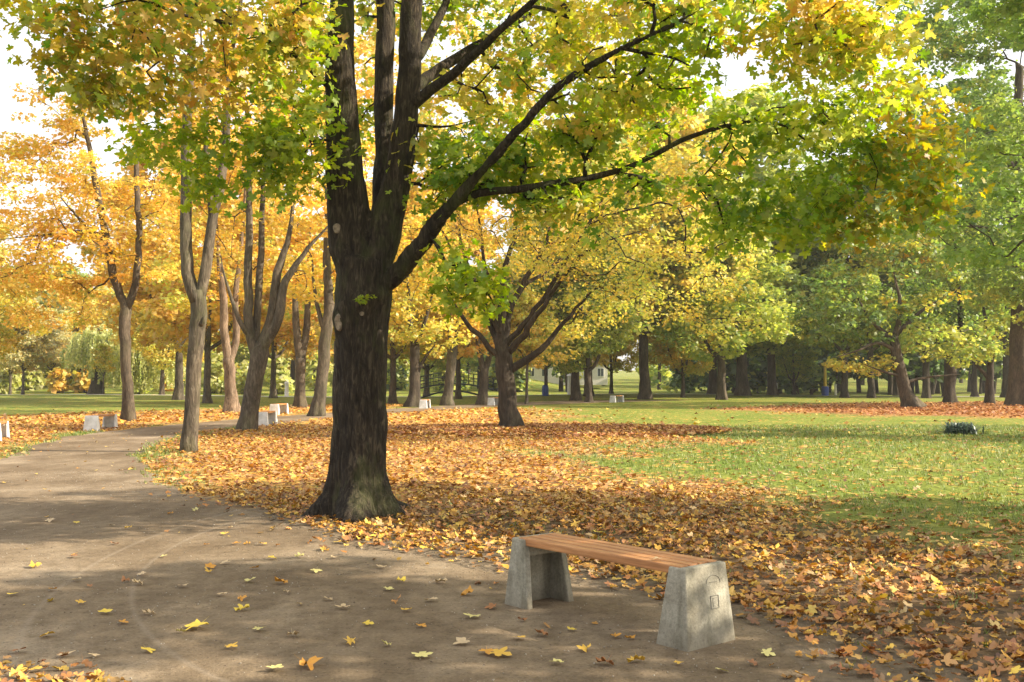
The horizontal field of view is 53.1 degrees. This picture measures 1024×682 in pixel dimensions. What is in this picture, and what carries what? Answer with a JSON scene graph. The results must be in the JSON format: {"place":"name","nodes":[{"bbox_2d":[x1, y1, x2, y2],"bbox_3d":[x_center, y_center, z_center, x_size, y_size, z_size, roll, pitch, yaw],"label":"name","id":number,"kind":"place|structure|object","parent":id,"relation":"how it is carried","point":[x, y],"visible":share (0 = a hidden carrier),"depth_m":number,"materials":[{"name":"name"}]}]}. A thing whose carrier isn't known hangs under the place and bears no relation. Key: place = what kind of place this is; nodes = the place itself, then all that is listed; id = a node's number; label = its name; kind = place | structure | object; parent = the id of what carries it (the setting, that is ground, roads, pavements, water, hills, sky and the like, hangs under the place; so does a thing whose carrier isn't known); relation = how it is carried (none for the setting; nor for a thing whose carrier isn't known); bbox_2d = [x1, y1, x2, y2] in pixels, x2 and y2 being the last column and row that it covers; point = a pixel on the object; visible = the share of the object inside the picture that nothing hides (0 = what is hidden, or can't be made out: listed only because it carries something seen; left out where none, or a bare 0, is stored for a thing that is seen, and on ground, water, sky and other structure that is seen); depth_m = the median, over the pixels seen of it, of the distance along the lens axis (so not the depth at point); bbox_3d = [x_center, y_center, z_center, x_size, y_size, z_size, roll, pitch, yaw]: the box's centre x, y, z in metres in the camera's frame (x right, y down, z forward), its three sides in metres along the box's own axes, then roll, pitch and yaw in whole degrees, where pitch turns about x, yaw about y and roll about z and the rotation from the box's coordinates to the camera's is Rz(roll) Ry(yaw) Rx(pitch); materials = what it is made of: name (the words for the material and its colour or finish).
{"place":"outdoors","nodes":[
{"label":"outdoors","id":0,"kind":"place"},
{"bbox_2d":[0,400,879,681],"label":"path","id":1,"kind":"structure","parent":0,"point":[368,654],"depth_m":6.77,"materials":[{"name":"gravel"}]},
{"bbox_2d":[29,560,41,567],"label":"fallen leaf","id":2,"kind":"object","parent":1,"relation":"on","point":[33,565],"visible":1,"depth_m":8.15,"materials":[{"name":"plant"}]},
{"bbox_2d":[28,665,42,669],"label":"fallen leaf","id":3,"kind":"object","parent":1,"relation":"on","point":[37,667],"visible":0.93,"depth_m":5.24,"materials":[{"name":"plant"}]},
{"bbox_2d":[97,608,112,611],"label":"fallen leaf","id":4,"kind":"object","parent":1,"relation":"on","point":[105,610],"visible":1,"depth_m":6.55,"materials":[{"name":"plant"}]},
{"bbox_2d":[132,578,143,584],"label":"fallen leaf","id":5,"kind":"object","parent":1,"relation":"on","point":[136,581],"visible":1,"depth_m":7.46,"materials":[{"name":"plant"}]},
{"bbox_2d":[141,647,154,652],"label":"fallen leaf","id":6,"kind":"object","parent":1,"relation":"on","point":[149,649],"visible":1,"depth_m":5.63,"materials":[{"name":"plant"}]},
{"bbox_2d":[142,609,155,613],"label":"fallen leaf","id":7,"kind":"object","parent":1,"relation":"on","point":[146,610],"visible":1,"depth_m":6.51,"materials":[{"name":"plant"}]},
{"bbox_2d":[205,562,215,567],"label":"fallen leaf","id":8,"kind":"object","parent":1,"relation":"on","point":[210,565],"visible":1,"depth_m":8.15,"materials":[{"name":"plant"}]},
{"bbox_2d":[225,642,236,646],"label":"fallen leaf","id":9,"kind":"object","parent":1,"relation":"on","point":[233,645],"visible":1,"depth_m":5.70,"materials":[{"name":"plant"}]},
{"bbox_2d":[234,604,248,610],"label":"fallen leaf","id":10,"kind":"object","parent":1,"relation":"on","point":[241,607],"visible":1,"depth_m":6.63,"materials":[{"name":"plant"}]},
{"bbox_2d":[266,664,283,668],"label":"fallen leaf","id":11,"kind":"object","parent":1,"relation":"on","point":[276,666],"visible":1,"depth_m":5.26,"materials":[{"name":"plant"}]},
{"bbox_2d":[275,577,287,582],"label":"fallen leaf","id":12,"kind":"object","parent":1,"relation":"on","point":[283,580],"visible":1,"depth_m":7.49,"materials":[{"name":"plant"}]},
{"bbox_2d":[287,629,299,634],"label":"fallen leaf","id":13,"kind":"object","parent":1,"relation":"on","point":[295,632],"visible":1,"depth_m":5.95,"materials":[{"name":"plant"}]},
{"bbox_2d":[299,656,322,669],"bbox_3d":[-1.060,1.660,5.327,0.138,0.086,0.124,2,-3,-38],"label":"fallen leaf","id":14,"kind":"object","parent":1,"relation":"on","point":[311,661],"visible":1,"depth_m":5.32,"materials":[{"name":"orange plant"}]},
{"bbox_2d":[343,636,355,644],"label":"fallen leaf","id":15,"kind":"object","parent":1,"relation":"on","point":[349,640],"visible":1,"depth_m":5.79,"materials":[{"name":"plant"}]},
{"bbox_2d":[411,651,432,656],"bbox_3d":[-0.493,1.682,5.497,0.109,0.012,0.122,-2,-3,41],"label":"fallen leaf","id":16,"kind":"object","parent":1,"relation":"on","point":[423,653],"visible":1,"depth_m":5.51,"materials":[{"name":"yellow plant"}]},
{"bbox_2d":[419,399,430,407],"bbox_3d":[-4.702,3.396,55.381,0.428,0.475,1.598,0,-2,3],"label":"park bench","id":17,"kind":"object","parent":1,"relation":"on","point":[424,403],"visible":0.97,"depth_m":54.62,"materials":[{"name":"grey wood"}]},
{"bbox_2d":[435,577,446,582],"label":"fallen leaf","id":18,"kind":"object","parent":1,"relation":"on","point":[439,580],"visible":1,"depth_m":7.52,"materials":[{"name":"plant"}]},
{"bbox_2d":[453,635,473,643],"bbox_3d":[-0.272,1.690,5.793,0.142,0.018,0.101,-8,11,-29],"label":"fallen leaf","id":19,"kind":"object","parent":1,"relation":"on","point":[461,640],"visible":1,"depth_m":5.80,"materials":[{"name":"plant"}]},
{"bbox_2d":[461,586,472,594],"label":"fallen leaf","id":20,"kind":"object","parent":1,"relation":"on","point":[468,590],"visible":1,"depth_m":7.11,"materials":[{"name":"plant"}]},
{"bbox_2d":[478,646,492,653],"bbox_3d":[-0.136,1.687,5.596,0.106,0.011,0.135,-1,1,-9],"label":"fallen leaf","id":21,"kind":"object","parent":1,"relation":"on","point":[487,651],"visible":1,"depth_m":5.58,"materials":[{"name":"plant"}]},
{"bbox_2d":[485,603,495,608],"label":"fallen leaf","id":22,"kind":"object","parent":1,"relation":"on","point":[491,605],"visible":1,"depth_m":6.70,"materials":[{"name":"plant"}]},
{"bbox_2d":[487,397,497,404],"bbox_3d":[-1.099,3.643,61.808,0.428,0.475,1.598,0,-2,12],"label":"park bench","id":23,"kind":"object","parent":1,"relation":"on","point":[492,400],"visible":0.74,"depth_m":61.08,"materials":[{"name":"grey concrete"}]},
{"bbox_2d":[490,646,511,655],"bbox_3d":[-0.078,1.679,5.547,0.172,0.020,0.133,2,3,18],"label":"fallen leaf","id":24,"kind":"object","parent":1,"relation":"on","point":[498,652],"visible":1,"depth_m":5.54,"materials":[{"name":"yellow plant"}]},
{"bbox_2d":[535,629,547,634],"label":"fallen leaf","id":25,"kind":"object","parent":1,"relation":"on","point":[542,631],"visible":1,"depth_m":5.98,"materials":[{"name":"plant"}]},
{"bbox_2d":[576,644,590,651],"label":"fallen leaf","id":26,"kind":"object","parent":1,"relation":"on","point":[583,647],"visible":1,"depth_m":5.65,"materials":[{"name":"plant"}]},
{"bbox_2d":[595,654,613,665],"bbox_3d":[0.504,1.670,5.375,0.112,0.055,0.093,1,-2,-25],"label":"fallen leaf","id":27,"kind":"object","parent":1,"relation":"on","point":[602,659],"visible":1,"depth_m":5.37,"materials":[{"name":"plant"}]},
{"bbox_2d":[505,532,734,651],"bbox_3d":[0.619,1.528,6.386,0.428,0.475,1.591,2,-3,-40],"label":"park bench","id":28,"kind":"object","parent":1,"relation":"on","point":[696,613],"visible":0.87,"depth_m":5.95,"materials":[{"name":"concrete"}]},
{"bbox_2d":[627,653,644,661],"bbox_3d":[0.666,1.675,5.428,0.088,0.056,0.104,-2,-3,35],"label":"fallen leaf","id":29,"kind":"object","parent":1,"relation":"on","point":[636,656],"visible":1,"depth_m":5.41,"materials":[{"name":"plant"}]},
{"bbox_2d":[747,659,757,665],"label":"fallen leaf","id":30,"kind":"object","parent":1,"relation":"on","point":[753,662],"visible":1,"depth_m":5.36,"materials":[{"name":"plant"}]},
{"bbox_2d":[761,648,774,655],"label":"fallen leaf","id":31,"kind":"object","parent":1,"relation":"on","point":[767,652],"visible":1,"depth_m":5.56,"materials":[{"name":"plant"}]},
{"bbox_2d":[0,394,998,396],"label":"path","id":32,"kind":"structure","parent":0,"point":[405,396],"depth_m":98.50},
{"bbox_2d":[284,381,288,396],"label":"marker post","id":33,"kind":"object","parent":32,"relation":"on","point":[286,389],"visible":1,"depth_m":97.75,"materials":[{"name":"white paint"}]},
{"bbox_2d":[0,400,1023,681],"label":"fallen leaves","id":34,"kind":"object","parent":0,"point":[482,432],"depth_m":11.29,"materials":[{"name":"orange plant"}]},
{"bbox_2d":[0,354,1023,681],"bbox_3d":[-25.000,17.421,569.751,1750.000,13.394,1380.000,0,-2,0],"label":"ground","id":35,"kind":"structure","parent":0,"point":[680,410],"depth_m":15.33,"materials":[{"name":"plant"}]},
{"bbox_2d":[0,421,9,440],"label":"park bench","id":36,"kind":"object","parent":35,"relation":"on","point":[4,428],"visible":0.84,"depth_m":26.15,"materials":[{"name":"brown wood"}]},
{"bbox_2d":[0,307,46,393],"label":"young tree","id":37,"kind":"object","parent":35,"relation":"on","point":[8,369],"visible":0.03,"depth_m":115.86,"materials":[{"name":"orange plant"}]},
{"bbox_2d":[0,216,53,359],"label":"maple tree","id":38,"kind":"object","parent":35,"relation":"on","point":[8,340],"visible":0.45,"depth_m":74.73,"materials":[{"name":"orange plant"}]},
{"bbox_2d":[0,298,65,393],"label":"young tree","id":39,"kind":"object","parent":35,"relation":"on","point":[32,348],"visible":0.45,"depth_m":99.62,"materials":[{"name":"yellow plant"}]},
{"bbox_2d":[43,314,75,372],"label":"young tree","id":40,"kind":"object","parent":35,"relation":"on","point":[62,339],"visible":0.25,"depth_m":127.15,"materials":[{"name":"yellow plant"}]},
{"bbox_2d":[38,262,91,308],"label":"lime tree","id":41,"kind":"object","parent":35,"relation":"on","point":[69,272],"visible":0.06,"depth_m":148.96,"materials":[{"name":"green plant"}]},
{"bbox_2d":[83,414,117,430],"bbox_3d":[-12.369,2.455,30.830,0.428,0.475,1.598,0,-2,0],"label":"park bench","id":42,"kind":"object","parent":35,"relation":"on","point":[91,422],"visible":0.84,"depth_m":30.18,"materials":[{"name":"grey concrete"}]},
{"bbox_2d":[85,343,118,393],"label":"young tree","id":43,"kind":"object","parent":35,"relation":"on","point":[105,350],"visible":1,"depth_m":99.74,"materials":[{"name":"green plant"}]},
{"bbox_2d":[0,0,205,420],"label":"maple tree","id":44,"kind":"object","parent":35,"relation":"on","point":[93,190],"visible":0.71,"depth_m":37.81,"materials":[{"name":"brown plant"}]},
{"bbox_2d":[59,322,185,393],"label":"willow tree","id":45,"kind":"object","parent":35,"relation":"on","point":[144,373],"visible":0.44,"depth_m":106.44,"materials":[{"name":"green plant"}]},
{"bbox_2d":[108,266,215,394],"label":"maple tree","id":46,"kind":"object","parent":35,"relation":"on","point":[154,354],"visible":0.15,"depth_m":98.10,"materials":[{"name":"yellow plant"}]},
{"bbox_2d":[75,116,274,399],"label":"maple tree","id":47,"kind":"object","parent":35,"relation":"on","point":[142,297],"visible":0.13,"depth_m":76.33,"materials":[{"name":"orange plant"}]},
{"bbox_2d":[80,0,328,452],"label":"maple tree","id":48,"kind":"object","parent":35,"relation":"on","point":[196,291],"visible":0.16,"depth_m":21.41,"materials":[{"name":"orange plant"}]},
{"bbox_2d":[110,140,306,402],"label":"maple tree","id":49,"kind":"object","parent":35,"relation":"on","point":[165,322],"visible":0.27,"depth_m":65.45,"materials":[{"name":"orange plant"}]},
{"bbox_2d":[142,56,288,412],"bbox_3d":[-13.348,-4.924,47.803,6.565,16.845,7.313,1,-3,-33],"label":"maple tree","id":50,"kind":"object","parent":35,"relation":"on","point":[231,401],"visible":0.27,"depth_m":47.47,"materials":[{"name":"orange plant"}]},
{"bbox_2d":[220,328,285,364],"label":"lime tree","id":51,"kind":"object","parent":35,"relation":"on","point":[245,355],"visible":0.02,"depth_m":132.36,"materials":[{"name":"yellow plant"}]},
{"bbox_2d":[153,0,371,430],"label":"maple tree","id":52,"kind":"object","parent":35,"relation":"on","point":[259,341],"visible":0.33,"depth_m":30.54,"materials":[{"name":"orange plant"}]},
{"bbox_2d":[258,411,277,425],"bbox_3d":[-8.194,2.583,34.169,0.428,0.475,1.598,0,-2,-1],"label":"park bench","id":53,"kind":"object","parent":35,"relation":"on","point":[266,417],"visible":0.7,"depth_m":33.53,"materials":[{"name":"grey concrete"}]},
{"bbox_2d":[269,403,288,414],"bbox_3d":[-10.293,3.009,45.268,0.428,0.475,1.598,0,-2,4],"label":"park bench","id":54,"kind":"object","parent":35,"relation":"on","point":[280,407],"visible":0.87,"depth_m":45.63,"materials":[{"name":"grey concrete"}]},
{"bbox_2d":[229,200,333,397],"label":"maple tree","id":55,"kind":"object","parent":35,"relation":"on","point":[286,328],"visible":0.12,"depth_m":89.74,"materials":[{"name":"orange plant"}]},
{"bbox_2d":[232,87,334,407],"bbox_3d":[-11.483,-5.186,56.585,8.453,18.041,7.375,0,-2,0],"label":"maple tree","id":56,"kind":"object","parent":35,"relation":"on","point":[300,346],"visible":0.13,"depth_m":56.20,"materials":[{"name":"brown plant"}]},
{"bbox_2d":[239,25,397,415],"bbox_3d":[-8.244,-5.030,43.168,6.873,16.807,7.060,0,-2,0],"label":"maple tree","id":57,"kind":"object","parent":35,"relation":"on","point":[317,406],"visible":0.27,"depth_m":42.80,"materials":[{"name":"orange plant"}]},
{"bbox_2d":[311,178,468,403],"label":"maple tree","id":58,"kind":"object","parent":35,"relation":"on","point":[393,355],"visible":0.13,"depth_m":65.15,"materials":[{"name":"yellow plant"}]},
{"bbox_2d":[314,0,533,405],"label":"maple tree","id":59,"kind":"object","parent":35,"relation":"on","point":[447,398],"visible":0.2,"depth_m":60.85,"materials":[{"name":"yellow plant"}]},
{"bbox_2d":[388,213,475,406],"bbox_3d":[-5.175,-1.526,58.283,6.513,10.959,7.376,0,-2,0],"label":"maple tree","id":60,"kind":"object","parent":35,"relation":"on","point":[414,339],"visible":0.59,"depth_m":57.72,"materials":[{"name":"yellow plant"}]},
{"bbox_2d":[396,286,485,395],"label":"maple tree","id":61,"kind":"object","parent":35,"relation":"on","point":[439,364],"visible":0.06,"depth_m":99.66,"materials":[{"name":"yellow plant"}]},
{"bbox_2d":[420,372,493,397],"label":"footbridge","id":62,"kind":"object","parent":35,"relation":"on","point":[443,380],"visible":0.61,"depth_m":91.04,"materials":[{"name":"metal"}]},
{"bbox_2d":[397,204,520,398],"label":"maple tree","id":63,"kind":"object","parent":35,"relation":"on","point":[458,394],"visible":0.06,"depth_m":83.35,"materials":[{"name":"yellow plant"}]},
{"bbox_2d":[0,0,996,524],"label":"maple tree","id":64,"kind":"object","parent":35,"relation":"on","point":[838,36],"visible":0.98,"depth_m":10.83,"materials":[{"name":"green plant"}]},
{"bbox_2d":[0,263,1002,394],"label":"woodland","id":65,"kind":"object","parent":35,"relation":"on","point":[55,381],"visible":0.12,"depth_m":119.68,"materials":[{"name":"green plant"}]},
{"bbox_2d":[512,351,550,384],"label":"maple tree","id":66,"kind":"object","parent":35,"relation":"on","point":[545,372],"visible":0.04,"depth_m":99.82,"materials":[{"name":"green plant"}]},
{"bbox_2d":[509,293,556,403],"bbox_3d":[1.065,0.550,64.383,3.933,7.236,3.832,-1,-3,33],"label":"young tree","id":67,"kind":"object","parent":35,"relation":"on","point":[521,314],"visible":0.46,"depth_m":63.85,"materials":[{"name":"yellow plant"}]},
{"bbox_2d":[542,385,548,395],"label":"barrel","id":68,"kind":"object","parent":35,"relation":"on","point":[545,390],"visible":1,"depth_m":95.65,"materials":[{"name":"blue plastic"}]},
{"bbox_2d":[528,359,607,384],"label":"building","id":69,"kind":"structure","parent":35,"relation":"on","point":[599,375],"depth_m":149.89,"materials":[{"name":"tile"}]},
{"bbox_2d":[528,368,534,376],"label":"window","id":70,"kind":"structure","parent":69,"relation":"in","point":[532,372],"depth_m":149.83,"materials":[{"name":"white paint"}]},
{"bbox_2d":[597,368,603,376],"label":"window","id":71,"kind":"structure","parent":69,"relation":"in","point":[600,371],"depth_m":149.83,"materials":[{"name":"white paint"}]},
{"bbox_2d":[567,374,570,393],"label":"marker post","id":72,"kind":"object","parent":35,"relation":"on","point":[569,384],"visible":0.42,"depth_m":105.67,"materials":[{"name":"white paint"}]},
{"bbox_2d":[438,0,705,404],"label":"maple tree","id":73,"kind":"object","parent":35,"relation":"on","point":[482,396],"visible":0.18,"depth_m":64.44,"materials":[{"name":"yellow plant"}]},
{"bbox_2d":[486,168,658,400],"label":"maple tree","id":74,"kind":"object","parent":35,"relation":"on","point":[575,395],"visible":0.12,"depth_m":73.25,"materials":[{"name":"yellow plant"}]},
{"bbox_2d":[495,193,660,395],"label":"maple tree","id":75,"kind":"object","parent":35,"relation":"on","point":[584,394],"visible":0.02,"depth_m":91.64,"materials":[{"name":"yellow plant"}]},
{"bbox_2d":[405,99,778,426],"bbox_3d":[2.324,-2.254,31.331,11.657,10.328,6.756,0,-2,0],"label":"maple tree","id":76,"kind":"object","parent":35,"relation":"on","point":[506,367],"visible":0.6,"depth_m":31.19,"materials":[{"name":"yellow plant"}]},
{"bbox_2d":[531,230,653,401],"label":"maple tree","id":77,"kind":"object","parent":35,"relation":"on","point":[588,349],"visible":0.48,"depth_m":69.60,"materials":[{"name":"yellow plant"}]},
{"bbox_2d":[579,334,649,393],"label":"maple tree","id":78,"kind":"object","parent":35,"relation":"on","point":[614,364],"visible":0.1,"depth_m":108.53,"materials":[{"name":"green plant"}]},
{"bbox_2d":[609,395,623,402],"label":"park bench","id":79,"kind":"object","parent":35,"relation":"on","point":[613,398],"visible":0.91,"depth_m":69.57,"materials":[{"name":"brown wood"}]},
{"bbox_2d":[538,72,766,398],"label":"maple tree","id":80,"kind":"object","parent":35,"relation":"on","point":[685,150],"visible":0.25,"depth_m":76.54,"materials":[{"name":"yellow plant"}]},
{"bbox_2d":[638,279,718,397],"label":"maple tree","id":81,"kind":"object","parent":35,"relation":"on","point":[687,368],"visible":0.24,"depth_m":85.24,"materials":[{"name":"green plant"}]},
{"bbox_2d":[638,174,806,399],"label":"lime tree","id":82,"kind":"object","parent":35,"relation":"on","point":[771,313],"visible":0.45,"depth_m":76.11,"materials":[{"name":"green plant"}]},
{"bbox_2d":[650,221,803,393],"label":"lime tree","id":83,"kind":"object","parent":35,"relation":"on","point":[712,387],"visible":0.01,"depth_m":103.50,"materials":[{"name":"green plant"}]},
{"bbox_2d":[650,82,839,395],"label":"lime tree","id":84,"kind":"object","parent":35,"relation":"on","point":[742,388],"visible":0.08,"depth_m":92.59,"materials":[{"name":"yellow plant"}]},
{"bbox_2d":[732,168,823,394],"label":"lime tree","id":85,"kind":"object","parent":35,"relation":"on","point":[772,348],"visible":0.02,"depth_m":99.46,"materials":[{"name":"green plant"}]},
{"bbox_2d":[763,339,821,394],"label":"tree","id":86,"kind":"object","parent":35,"relation":"on","point":[783,360],"visible":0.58,"depth_m":105.29,"materials":[{"name":"green plant"}]},
{"bbox_2d":[822,362,828,394],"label":"yellow post","id":87,"kind":"object","parent":35,"relation":"on","point":[825,389],"visible":0.76,"depth_m":103.75,"materials":[{"name":"metal"}]},
{"bbox_2d":[834,384,836,394],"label":"marker post","id":88,"kind":"object","parent":35,"relation":"on","point":[835,389],"visible":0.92,"depth_m":107.80,"materials":[{"name":"white paint"}]},
{"bbox_2d":[770,159,908,397],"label":"lime tree","id":89,"kind":"object","parent":35,"relation":"on","point":[844,392],"visible":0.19,"depth_m":86.85,"materials":[{"name":"green plant"}]},
{"bbox_2d":[797,153,951,397],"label":"lime tree","id":90,"kind":"object","parent":35,"relation":"on","point":[870,380],"visible":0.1,"depth_m":87.30,"materials":[{"name":"green plant"}]},
{"bbox_2d":[767,207,1003,406],"bbox_3d":[19.948,-1.539,55.314,12.331,11.278,7.299,0,-2,9],"label":"lime tree","id":91,"kind":"object","parent":35,"relation":"on","point":[876,316],"visible":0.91,"depth_m":54.98,"materials":[{"name":"green plant"}]},
{"bbox_2d":[859,210,938,395],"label":"lime tree","id":92,"kind":"object","parent":35,"relation":"on","point":[895,390],"visible":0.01,"depth_m":105.59,"materials":[{"name":"green plant"}]},
{"bbox_2d":[825,0,1014,402],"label":"lime tree","id":93,"kind":"object","parent":35,"relation":"on","point":[949,387],"visible":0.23,"depth_m":66.40,"materials":[{"name":"green plant"}]},
{"bbox_2d":[857,146,1001,397],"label":"lime tree","id":94,"kind":"object","parent":35,"relation":"on","point":[926,391],"visible":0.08,"depth_m":88.50,"materials":[{"name":"green plant"}]},
{"bbox_2d":[885,144,999,396],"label":"lime tree","id":95,"kind":"object","parent":35,"relation":"on","point":[975,311],"visible":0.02,"depth_m":98.63,"materials":[{"name":"green plant"}]},
{"bbox_2d":[879,0,1023,270],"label":"beech tree","id":96,"kind":"object","parent":35,"relation":"on","point":[1014,10],"visible":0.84,"depth_m":28.63,"materials":[{"name":"green plant"}]},
{"bbox_2d":[929,421,984,434],"bbox_3d":[12.521,2.422,28.655,1.736,0.356,1.800,0,-2,0],"label":"spiky bush","id":97,"kind":"object","parent":35,"relation":"on","point":[958,428],"visible":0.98,"depth_m":28.40,"materials":[{"name":"green plant"}]},
{"bbox_2d":[899,0,1023,405],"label":"giant tree","id":98,"kind":"object","parent":35,"relation":"on","point":[1013,278],"visible":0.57,"depth_m":60.08,"materials":[{"name":"green plant"}]},
{"bbox_2d":[919,230,1009,396],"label":"lime tree","id":99,"kind":"object","parent":35,"relation":"on","point":[974,391],"visible":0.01,"depth_m":99.76,"materials":[{"name":"green plant"}]},
{"bbox_2d":[920,104,1023,397],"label":"lime tree","id":100,"kind":"object","parent":35,"relation":"on","point":[1005,372],"visible":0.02,"depth_m":95.71,"materials":[{"name":"green plant"}]},
{"bbox_2d":[952,260,1010,403],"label":"lime tree","id":101,"kind":"object","parent":35,"relation":"on","point":[989,396],"visible":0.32,"depth_m":65.19,"materials":[{"name":"green plant"}]},
{"bbox_2d":[0,0,1023,369],"label":"sky","id":102,"kind":"structure","parent":0,"point":[738,78],"materials":[{"name":"white"}]}
]}

